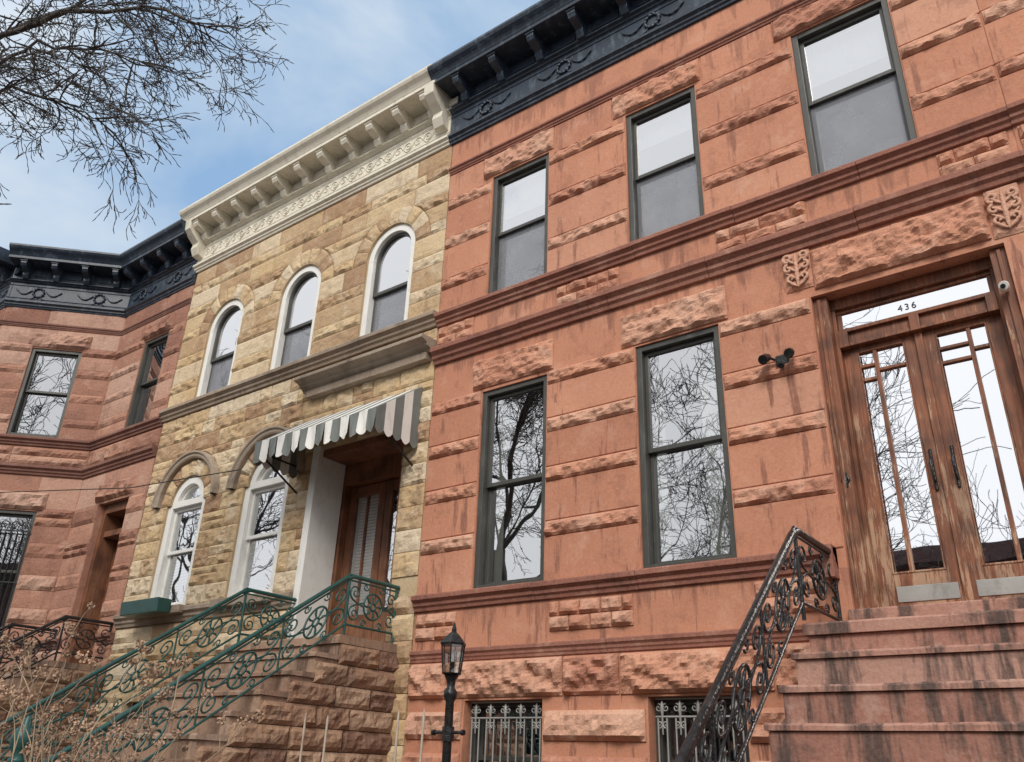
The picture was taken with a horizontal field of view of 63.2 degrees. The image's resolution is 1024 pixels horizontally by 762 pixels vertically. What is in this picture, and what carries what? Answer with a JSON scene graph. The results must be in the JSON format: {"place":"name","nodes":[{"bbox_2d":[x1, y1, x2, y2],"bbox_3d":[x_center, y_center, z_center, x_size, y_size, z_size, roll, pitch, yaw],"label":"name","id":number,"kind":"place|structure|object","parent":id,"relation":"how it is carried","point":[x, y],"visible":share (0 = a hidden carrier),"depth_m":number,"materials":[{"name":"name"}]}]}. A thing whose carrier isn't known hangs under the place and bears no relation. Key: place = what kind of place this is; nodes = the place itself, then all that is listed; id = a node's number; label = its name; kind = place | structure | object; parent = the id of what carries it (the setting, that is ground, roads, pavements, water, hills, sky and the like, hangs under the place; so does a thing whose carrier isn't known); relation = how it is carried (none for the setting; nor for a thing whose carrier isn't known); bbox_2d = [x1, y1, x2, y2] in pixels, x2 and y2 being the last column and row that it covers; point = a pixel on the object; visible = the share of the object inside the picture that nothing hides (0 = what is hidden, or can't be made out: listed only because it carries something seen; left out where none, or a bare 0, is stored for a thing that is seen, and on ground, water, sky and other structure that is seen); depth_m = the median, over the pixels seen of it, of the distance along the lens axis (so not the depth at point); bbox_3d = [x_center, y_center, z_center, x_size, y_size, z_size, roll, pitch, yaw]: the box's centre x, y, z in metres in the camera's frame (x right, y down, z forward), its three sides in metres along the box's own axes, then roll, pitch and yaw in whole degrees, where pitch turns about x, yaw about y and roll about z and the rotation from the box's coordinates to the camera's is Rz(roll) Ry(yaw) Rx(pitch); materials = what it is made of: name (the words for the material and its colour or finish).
{"place":"outdoors","nodes":[
{"label":"outdoors","id":0,"kind":"place"},
{"bbox_2d":[0,0,293,240],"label":"street tree","id":1,"kind":"object","parent":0,"point":[38,20],"visible":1,"depth_m":9.00,"materials":[{"name":"brown plant"}]},
{"bbox_2d":[0,0,539,253],"label":"sky","id":2,"kind":"structure","parent":0,"point":[344,54],"materials":[{"name":"blue"}]},
{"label":"front garden","id":3,"kind":"object","parent":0,"visible":0},
{"bbox_2d":[0,355,76,627],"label":"interior wall","id":4,"kind":"structure","parent":3,"relation":"on","point":[41,414],"depth_m":16.16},
{"bbox_2d":[0,660,106,761],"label":"stone stoop","id":5,"kind":"object","parent":3,"relation":"on","point":[71,671],"visible":0.41,"depth_m":11.67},
{"bbox_2d":[0,623,57,664],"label":"iron stair railing","id":6,"kind":"object","parent":5,"relation":"on","point":[11,625],"visible":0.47,"depth_m":13.14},
{"bbox_2d":[0,615,113,679],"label":"iron stair railing","id":7,"kind":"object","parent":5,"relation":"on","point":[65,618],"visible":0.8,"depth_m":11.98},
{"bbox_2d":[0,307,125,651],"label":"facade wall","id":8,"kind":"structure","parent":3,"relation":"on","point":[49,447],"depth_m":15.14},
{"bbox_2d":[0,509,36,636],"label":"window frame","id":9,"kind":"object","parent":8,"relation":"attached to","point":[31,515],"visible":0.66,"depth_m":14.56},
{"bbox_2d":[0,520,30,634],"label":"iron window grille","id":10,"kind":"object","parent":9,"relation":"attached to","point":[5,530],"visible":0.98,"depth_m":14.24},
{"bbox_2d":[7,348,81,437],"bbox_3d":[-8.730,0.248,15.642,0.900,1.770,0.182,5,-25,-7],"label":"window frame","id":11,"kind":"object","parent":8,"relation":"attached to","point":[25,391],"visible":0.8,"depth_m":15.63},
{"bbox_2d":[0,319,120,650],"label":"string courses","id":12,"kind":"object","parent":8,"relation":"attached to","point":[39,470],"visible":0.77,"depth_m":15.06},
{"bbox_2d":[0,307,124,664],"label":"rock faced courses","id":13,"kind":"object","parent":8,"relation":"attached to","point":[54,536],"visible":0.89,"depth_m":15.11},
{"bbox_2d":[4,242,131,317],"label":"cornice","id":14,"kind":"structure","parent":8,"relation":"attached to","point":[67,268],"depth_m":16.33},
{"bbox_2d":[6,284,129,308],"bbox_3d":[-8.694,-1.669,16.347,2.266,0.299,0.056,5,-25,-7],"label":"cornice ornament","id":15,"kind":"object","parent":14,"relation":"attached to","point":[44,291],"visible":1,"depth_m":16.35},
{"bbox_2d":[0,469,240,492],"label":"utility wire","id":16,"kind":"object","parent":8,"relation":"attached to","point":[124,487],"visible":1,"depth_m":12.69,"materials":[{"name":"black metal"}]},
{"bbox_2d":[39,284,194,702],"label":"facade wall","id":17,"kind":"structure","parent":3,"relation":"on","point":[86,567],"depth_m":14.00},
{"bbox_2d":[66,499,144,663],"bbox_3d":[-6.567,3.337,13.674,0.950,2.720,0.400,-16,-31,33],"label":"door woodwork","id":18,"kind":"object","parent":17,"relation":"attached to","point":[103,557],"depth_m":13.93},
{"bbox_2d":[36,297,191,650],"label":"string courses","id":19,"kind":"object","parent":17,"relation":"attached to","point":[135,456],"visible":0.84,"depth_m":14.43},
{"bbox_2d":[35,285,194,696],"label":"rock faced courses","id":20,"kind":"object","parent":17,"relation":"attached to","point":[120,386],"visible":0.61,"depth_m":14.30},
{"bbox_2d":[125,333,168,426],"bbox_3d":[-6.474,0.026,14.984,0.790,1.770,0.182,-16,-31,33],"label":"window frame","id":21,"kind":"object","parent":17,"relation":"attached to","point":[140,386],"visible":0.31,"depth_m":15.12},
{"bbox_2d":[136,382,156,422],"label":"glass","id":22,"kind":"object","parent":21,"relation":"attached to","point":[146,403],"visible":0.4,"depth_m":14.91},
{"bbox_2d":[143,341,166,382],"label":"glass","id":23,"kind":"object","parent":21,"relation":"attached to","point":[154,363],"visible":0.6,"depth_m":15.18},
{"bbox_2d":[120,219,196,317],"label":"cornice","id":24,"kind":"structure","parent":17,"relation":"attached to","point":[159,255],"depth_m":15.81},
{"bbox_2d":[127,260,197,307],"bbox_3d":[-6.701,-1.820,15.859,2.285,0.299,0.056,-16,-31,33],"label":"cornice ornament","id":25,"kind":"object","parent":24,"relation":"attached to","point":[179,272],"visible":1,"depth_m":15.78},
{"bbox_2d":[0,602,263,761],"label":"hydrangea bush","id":26,"kind":"object","parent":3,"relation":"on","point":[43,752],"visible":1,"depth_m":4.68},
{"bbox_2d":[45,634,398,761],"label":"stone stoop","id":27,"kind":"object","parent":3,"relation":"on","point":[345,683],"visible":0.88,"depth_m":8.04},
{"bbox_2d":[0,587,296,761],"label":"iron stair railing","id":28,"kind":"object","parent":27,"relation":"on","point":[246,591],"visible":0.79,"depth_m":8.73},
{"bbox_2d":[7,573,399,761],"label":"iron stair railing","id":29,"kind":"object","parent":27,"relation":"on","point":[27,723],"visible":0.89,"depth_m":7.55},
{"bbox_2d":[95,146,452,761],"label":"rock faced ashlar","id":30,"kind":"object","parent":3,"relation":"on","point":[223,434],"visible":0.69,"depth_m":12.07,"materials":[{"name":"stone"}]},
{"bbox_2d":[113,310,436,628],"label":"sills and hood mouldings","id":31,"kind":"structure","parent":30,"relation":"attached to","point":[407,328],"depth_m":11.95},
{"bbox_2d":[120,597,171,617],"bbox_3d":[-5.204,3.215,11.809,0.950,0.190,0.219,-16,-31,33],"label":"window planter","id":32,"kind":"object","parent":31,"relation":"attached to","point":[146,607],"visible":1,"depth_m":11.66,"materials":[{"name":"green metal"}]},
{"bbox_2d":[253,387,422,493],"bbox_3d":[-2.225,0.661,10.448,2.200,1.042,0.747,-16,-31,33],"label":"striped awning","id":33,"kind":"object","parent":30,"relation":"attached to","point":[397,416],"visible":1,"depth_m":10.07,"materials":[{"name":"fabric"}]},
{"bbox_2d":[294,333,437,399],"bbox_3d":[-1.995,-0.152,11.020,2.410,0.290,0.300,-16,-31,33],"label":"door hood","id":34,"kind":"object","parent":30,"relation":"attached to","point":[398,357],"depth_m":10.90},
{"bbox_2d":[98,146,452,751],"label":"facade wall","id":35,"kind":"structure","parent":3,"relation":"on","point":[407,585],"depth_m":11.76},
{"bbox_2d":[150,476,205,604],"bbox_3d":[-4.899,2.418,12.502,1.000,2.020,0.194,-16,-31,33],"label":"arched window casing","id":36,"kind":"object","parent":35,"relation":"attached to","point":[162,563],"visible":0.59,"depth_m":12.61,"materials":[{"name":"white paint"}]},
{"bbox_2d":[163,552,191,602],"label":"glass","id":37,"kind":"object","parent":36,"relation":"attached to","point":[176,582],"visible":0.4,"depth_m":12.34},
{"bbox_2d":[161,485,201,603],"bbox_3d":[-4.882,2.450,12.513,0.760,1.828,0.133,-16,-31,33],"label":"window sash","id":38,"kind":"object","parent":36,"relation":"attached to","point":[170,554],"depth_m":12.63,"materials":[{"name":"white paint"}]},
{"bbox_2d":[171,488,200,551],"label":"glass","id":39,"kind":"object","parent":36,"relation":"attached to","point":[186,529],"visible":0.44,"depth_m":12.62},
{"bbox_2d":[196,300,243,396],"bbox_3d":[-4.734,-0.516,13.832,0.940,1.790,0.190,-16,-31,33],"label":"arched window casing","id":40,"kind":"object","parent":35,"relation":"attached to","point":[205,372],"visible":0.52,"depth_m":13.95,"materials":[{"name":"white paint"}]},
{"bbox_2d":[206,307,239,392],"bbox_3d":[-4.718,-0.488,13.844,0.740,1.630,0.133,-16,-31,33],"label":"window sash","id":41,"kind":"object","parent":40,"relation":"attached to","point":[213,361],"depth_m":14.01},
{"bbox_2d":[208,356,232,392],"bbox_3d":[-4.745,-0.083,13.637,0.660,0.640,0.001,-16,-31,33],"label":"window screen","id":42,"kind":"object","parent":41,"relation":"attached to","point":[220,374],"depth_m":13.69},
{"bbox_2d":[214,310,240,358],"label":"glass","id":43,"kind":"object","parent":40,"relation":"attached to","point":[227,337],"visible":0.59,"depth_m":13.98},
{"bbox_2d":[227,464,289,596],"bbox_3d":[-3.367,1.980,11.448,1.000,2.020,0.194,-16,-31,33],"label":"arched window casing","id":44,"kind":"object","parent":35,"relation":"attached to","point":[256,483],"visible":0.35,"depth_m":11.49,"materials":[{"name":"white paint"}]},
{"bbox_2d":[243,535,276,589],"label":"glass","id":45,"kind":"object","parent":44,"relation":"attached to","point":[259,564],"visible":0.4,"depth_m":11.28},
{"bbox_2d":[240,467,284,592],"bbox_3d":[-3.350,2.013,11.459,0.760,1.828,0.133,-16,-31,33],"label":"window sash","id":46,"kind":"object","parent":44,"relation":"attached to","point":[249,538],"depth_m":11.55,"materials":[{"name":"white paint"}]},
{"bbox_2d":[250,469,284,535],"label":"glass","id":47,"kind":"object","parent":46,"relation":"in","point":[267,512],"visible":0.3,"depth_m":11.56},
{"bbox_2d":[270,266,320,369],"bbox_3d":[-3.219,-0.949,12.789,0.940,1.790,0.190,-16,-31,33],"label":"arched window casing","id":48,"kind":"object","parent":35,"relation":"attached to","point":[280,334],"visible":0.45,"depth_m":12.89,"materials":[{"name":"white paint"}]},
{"bbox_2d":[280,273,316,365],"bbox_3d":[-3.202,-0.921,12.801,0.740,1.630,0.133,-16,-31,33],"label":"window sash","id":49,"kind":"object","parent":48,"relation":"attached to","point":[294,328],"depth_m":12.95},
{"bbox_2d":[282,325,311,364],"bbox_3d":[-3.229,-0.516,12.594,0.660,0.640,0.001,-16,-31,33],"label":"window screen","id":50,"kind":"object","parent":49,"relation":"attached to","point":[297,350],"depth_m":12.63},
{"bbox_2d":[288,276,317,328],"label":"glass","id":51,"kind":"object","parent":48,"relation":"attached to","point":[303,304],"visible":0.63,"depth_m":12.93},
{"bbox_2d":[287,446,345,638],"bbox_3d":[-2.505,2.157,10.743,0.120,2.640,0.490,-16,-31,33],"label":"white door casing","id":52,"kind":"object","parent":35,"relation":"attached to","point":[314,570],"depth_m":10.74,"materials":[{"name":"paint"}]},
{"bbox_2d":[179,64,458,273],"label":"cornice","id":53,"kind":"structure","parent":35,"relation":"attached to","point":[390,118],"depth_m":13.40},
{"bbox_2d":[185,80,449,259],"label":"end consoles","id":54,"kind":"object","parent":53,"relation":"attached to","point":[437,98],"visible":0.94,"depth_m":12.01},
{"bbox_2d":[196,117,450,262],"bbox_3d":[-3.347,-2.978,13.667,6.126,0.314,0.021,-16,-31,33],"label":"cornice ornament","id":55,"kind":"object","parent":53,"relation":"attached to","point":[336,186],"visible":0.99,"depth_m":13.45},
{"bbox_2d":[323,434,403,641],"bbox_3d":[-1.815,1.999,10.298,1.530,2.595,0.420,-16,-31,33],"label":"door reveal","id":56,"kind":"object","parent":35,"relation":"attached to","point":[383,445],"depth_m":10.81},
{"bbox_2d":[325,453,401,641],"bbox_3d":[-1.681,2.111,10.556,1.610,2.580,0.170,-16,-31,33],"label":"door woodwork","id":57,"kind":"object","parent":56,"relation":"in","point":[380,476],"depth_m":10.81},
{"bbox_2d":[347,489,398,615],"bbox_3d":[-1.651,2.158,10.570,1.300,1.750,0.001,-16,-31,33],"label":"door glass","id":58,"kind":"object","parent":57,"relation":"in","point":[358,536],"visible":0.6,"depth_m":10.76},
{"bbox_2d":[360,224,415,335],"bbox_3d":[-1.663,-1.393,11.719,0.940,1.790,0.190,-16,-31,33],"label":"arched window casing","id":59,"kind":"object","parent":35,"relation":"attached to","point":[367,314],"visible":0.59,"depth_m":11.81,"materials":[{"name":"white paint"}]},
{"bbox_2d":[370,232,410,332],"bbox_3d":[-1.646,-1.365,11.731,0.740,1.630,0.133,-16,-31,33],"label":"window sash","id":60,"kind":"object","parent":59,"relation":"attached to","point":[388,290],"depth_m":11.85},
{"bbox_2d":[373,286,406,331],"bbox_3d":[-1.673,-0.960,11.524,0.660,0.640,0.001,-16,-31,33],"label":"window screen","id":61,"kind":"object","parent":60,"relation":"attached to","point":[392,304],"depth_m":11.55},
{"bbox_2d":[376,236,410,292],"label":"glass","id":62,"kind":"object","parent":59,"relation":"attached to","point":[394,265],"visible":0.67,"depth_m":11.86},
{"bbox_2d":[299,709,424,761],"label":"garden fence","id":63,"kind":"object","parent":3,"relation":"on","point":[396,737],"visible":1,"depth_m":5.37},
{"bbox_2d":[431,622,465,761],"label":"lamp post","id":64,"kind":"object","parent":3,"relation":"on","point":[453,638],"visible":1,"depth_m":6.16,"materials":[{"name":"black metal"}]},
{"bbox_2d":[405,0,1023,761],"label":"facade wall","id":65,"kind":"structure","parent":3,"relation":"on","point":[711,606],"depth_m":8.09,"materials":[{"name":"stone"}]},
{"bbox_2d":[469,700,541,761],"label":"iron window grille","id":66,"kind":"object","parent":65,"relation":"attached to","point":[505,712],"visible":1,"depth_m":7.95,"materials":[{"name":"metal"}]},
{"bbox_2d":[471,701,541,761],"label":"window frame","id":67,"kind":"object","parent":65,"relation":"attached to","point":[513,707],"visible":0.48,"depth_m":8.14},
{"bbox_2d":[483,713,541,756],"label":"glass","id":68,"kind":"object","parent":67,"relation":"attached to","point":[512,733],"visible":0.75,"depth_m":8.03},
{"bbox_2d":[474,375,546,587],"bbox_3d":[0.049,1.096,9.032,0.910,2.280,0.182,-16,-31,33],"label":"window frame","id":69,"kind":"object","parent":65,"relation":"attached to","point":[482,550],"visible":0.6,"depth_m":9.10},
{"bbox_2d":[488,479,541,582],"bbox_3d":[0.053,1.594,8.831,0.790,1.112,0.001,-16,-31,33],"label":"glass","id":70,"kind":"object","parent":69,"relation":"attached to","point":[515,542],"visible":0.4,"depth_m":8.84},
{"bbox_2d":[490,388,543,482],"bbox_3d":[0.062,0.609,9.253,0.790,1.090,0.001,-16,-31,33],"label":"glass","id":71,"kind":"object","parent":69,"relation":"attached to","point":[517,440],"visible":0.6,"depth_m":9.25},
{"bbox_2d":[488,154,548,293],"bbox_3d":[0.144,-1.908,10.454,0.890,1.870,0.182,-16,-31,33],"label":"window frame","id":72,"kind":"object","parent":65,"relation":"attached to","point":[500,182],"visible":0.52,"depth_m":10.61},
{"bbox_2d":[505,241,529,277],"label":"glass","id":73,"kind":"object","parent":72,"relation":"attached to","point":[511,257],"visible":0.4,"depth_m":10.47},
{"bbox_2d":[497,220,544,289],"bbox_3d":[0.135,-1.511,10.275,0.770,0.902,0.001,-16,-31,33],"label":"insect screen","id":74,"kind":"object","parent":72,"relation":"attached to","point":[528,251],"visible":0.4,"depth_m":10.30,"materials":[{"name":"grey"}]},
{"bbox_2d":[501,166,545,231],"bbox_3d":[0.153,-2.314,10.636,0.770,0.860,0.001,-16,-31,33],"label":"glass","id":75,"kind":"object","parent":72,"relation":"attached to","point":[523,199],"visible":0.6,"depth_m":10.64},
{"bbox_2d":[427,0,739,145],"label":"cornice","id":76,"kind":"structure","parent":65,"relation":"attached to","point":[537,37],"depth_m":11.03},
{"bbox_2d":[450,0,707,133],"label":"cornice ornament","id":77,"kind":"object","parent":76,"relation":"attached to","point":[569,62],"visible":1,"depth_m":10.81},
{"bbox_2d":[626,86,703,241],"bbox_3d":[1.740,-2.369,9.358,0.890,1.880,0.182,-16,-31,33],"label":"window frame","id":78,"kind":"object","parent":65,"relation":"attached to","point":[632,122],"visible":0.65,"depth_m":9.48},
{"bbox_2d":[637,101,693,175],"bbox_3d":[1.750,-2.775,9.540,0.770,0.870,0.001,-16,-31,33],"label":"glass","id":79,"kind":"object","parent":78,"relation":"attached to","point":[665,138],"visible":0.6,"depth_m":9.54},
{"bbox_2d":[637,158,699,238],"bbox_3d":[1.731,-1.966,9.177,0.770,0.902,0.001,-16,-31,33],"label":"insect screen","id":80,"kind":"object","parent":78,"relation":"attached to","point":[665,198],"visible":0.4,"depth_m":9.20,"materials":[{"name":"grey"}]},
{"bbox_2d":[642,169,699,232],"bbox_3d":[1.747,-1.970,9.203,0.770,0.932,0.001,-16,-31,33],"label":"glass","id":81,"kind":"object","parent":78,"relation":"attached to","point":[649,209],"visible":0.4,"depth_m":9.23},
{"bbox_2d":[636,325,736,567],"bbox_3d":[1.661,0.627,7.928,0.910,2.300,0.182,-16,-31,33],"label":"window frame","id":82,"kind":"object","parent":65,"relation":"attached to","point":[650,532],"visible":0.77,"depth_m":7.97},
{"bbox_2d":[649,340,715,447],"bbox_3d":[1.674,0.131,8.152,0.790,1.090,0.001,-16,-31,33],"label":"glass","id":83,"kind":"object","parent":82,"relation":"attached to","point":[682,380],"visible":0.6,"depth_m":8.20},
{"bbox_2d":[657,380,730,561],"bbox_3d":[1.774,0.723,8.052,0.790,2.242,0.064,-16,-31,33],"label":"curtain","id":84,"kind":"object","parent":65,"relation":"hanging from","point":[717,504],"visible":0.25,"depth_m":7.90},
{"bbox_2d":[655,696,746,761],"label":"iron window grille","id":85,"kind":"object","parent":65,"relation":"attached to","point":[679,710],"visible":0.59,"depth_m":6.95,"materials":[{"name":"metal"}]},
{"bbox_2d":[655,698,749,761],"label":"window frame","id":86,"kind":"object","parent":65,"relation":"attached to","point":[688,704],"visible":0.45,"depth_m":7.07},
{"bbox_2d":[401,0,1010,761],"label":"rock faced bands","id":87,"kind":"object","parent":65,"relation":"attached to","point":[957,226],"visible":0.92,"depth_m":7.96,"materials":[{"name":"stone"}]},
{"bbox_2d":[417,0,1005,594],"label":"smooth ashlar","id":88,"kind":"object","parent":65,"relation":"attached to","point":[763,528],"visible":0.93,"depth_m":8.41,"materials":[{"name":"stone"}]},
{"bbox_2d":[758,348,794,367],"bbox_3d":[2.381,-0.200,7.434,0.326,0.166,0.205,-16,-31,33],"label":"security floodlight","id":89,"kind":"object","parent":88,"relation":"attached to","point":[781,360],"visible":1,"depth_m":7.44,"materials":[{"name":"black metal"}]},
{"bbox_2d":[409,0,1023,663],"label":"string courses","id":90,"kind":"object","parent":65,"relation":"attached to","point":[959,184],"visible":0.94,"depth_m":8.04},
{"bbox_2d":[782,248,813,293],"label":"carved block","id":91,"kind":"structure","parent":65,"relation":"attached to","point":[809,282],"depth_m":7.71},
{"bbox_2d":[791,0,916,175],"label":"window frame","id":92,"kind":"object","parent":65,"relation":"attached to","point":[801,40],"visible":0.69,"depth_m":8.36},
{"bbox_2d":[804,12,890,100],"bbox_3d":[3.383,-3.281,8.436,0.840,0.880,0.001,-16,-31,33],"label":"glass","id":93,"kind":"object","parent":92,"relation":"attached to","point":[848,55],"visible":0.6,"depth_m":8.43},
{"bbox_2d":[834,119,860,140],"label":"glass","id":94,"kind":"object","parent":92,"relation":"attached to","point":[851,131],"visible":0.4,"depth_m":8.15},
{"bbox_2d":[810,73,910,172],"bbox_3d":[3.363,-2.450,8.063,0.840,0.942,0.001,-16,-31,33],"label":"insect screen","id":95,"kind":"object","parent":92,"relation":"attached to","point":[875,111],"visible":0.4,"depth_m":8.07,"materials":[{"name":"grey"}]},
{"bbox_2d":[781,186,1022,286],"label":"carved leaves","id":96,"kind":"object","parent":65,"relation":"attached to","point":[988,200],"visible":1,"depth_m":6.84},
{"bbox_2d":[813,246,1023,608],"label":"door woodwork","id":97,"kind":"object","parent":65,"relation":"attached to","point":[876,579],"depth_m":6.79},
{"bbox_2d":[841,445,960,489],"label":"door handles and bell","id":98,"kind":"object","parent":97,"relation":"attached to","point":[932,467],"visible":1,"depth_m":6.58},
{"bbox_2d":[841,277,1023,573],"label":"door glass","id":99,"kind":"object","parent":97,"relation":"in","point":[990,512],"visible":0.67,"depth_m":6.71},
{"bbox_2d":[896,576,1023,602],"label":"kick plates","id":100,"kind":"object","parent":97,"relation":"attached to","point":[987,587],"visible":1,"depth_m":6.25,"materials":[{"name":"metal"}]},
{"bbox_2d":[998,281,1009,291],"bbox_3d":[3.870,-0.747,6.551,0.080,0.088,0.110,-16,-31,33],"label":"security camera","id":101,"kind":"object","parent":97,"relation":"attached to","point":[1003,286],"visible":1,"depth_m":6.52,"materials":[{"name":"white paint"}]},
{"bbox_2d":[983,182,1023,239],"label":"carved block","id":102,"kind":"structure","parent":65,"relation":"attached to","point":[1001,232],"depth_m":6.76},
{"bbox_2d":[764,596,1023,761],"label":"stone stoop","id":103,"kind":"object","parent":3,"relation":"on","point":[937,682],"visible":1,"depth_m":4.95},
{"bbox_2d":[674,525,842,761],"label":"iron stair railing","id":104,"kind":"object","parent":103,"relation":"on","point":[726,672],"visible":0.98,"depth_m":4.98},
{"bbox_2d":[980,9,1023,149],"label":"facade wall","id":105,"kind":"structure","parent":3,"relation":"on","point":[1018,138],"depth_m":7.00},
{"bbox_2d":[976,0,1023,103],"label":"smooth ashlar","id":106,"kind":"object","parent":105,"relation":"attached to","point":[1005,36],"visible":0.82,"depth_m":7.31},
{"bbox_2d":[981,0,1023,147],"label":"rock faced bands","id":107,"kind":"object","parent":105,"relation":"attached to","point":[1011,64],"visible":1,"depth_m":7.36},
{"bbox_2d":[1006,98,1023,165],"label":"string courses","id":108,"kind":"object","parent":105,"relation":"attached to","point":[1015,109],"visible":1,"depth_m":6.97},
{"bbox_3d":[-10.744,3.013,14.868,2.200,9.640,0.220,-16,-31,33],"label":"facade wall","id":109,"kind":"object","parent":3,"relation":"on","visible":0},
{"bbox_2d":[0,307,6,326],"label":"rock faced courses","id":110,"kind":"object","parent":109,"relation":"attached to","point":[2,312],"visible":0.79,"depth_m":16.13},
{"bbox_2d":[0,246,20,309],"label":"cornice","id":111,"kind":"structure","parent":109,"relation":"attached to","point":[7,267],"depth_m":16.38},
{"label":"ground","id":112,"kind":"structure","parent":0,"visible":0},
{"bbox_2d":[656,398,746,761],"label":"interior wall","id":113,"kind":"structure","parent":112,"relation":"on","point":[689,514],"depth_m":8.57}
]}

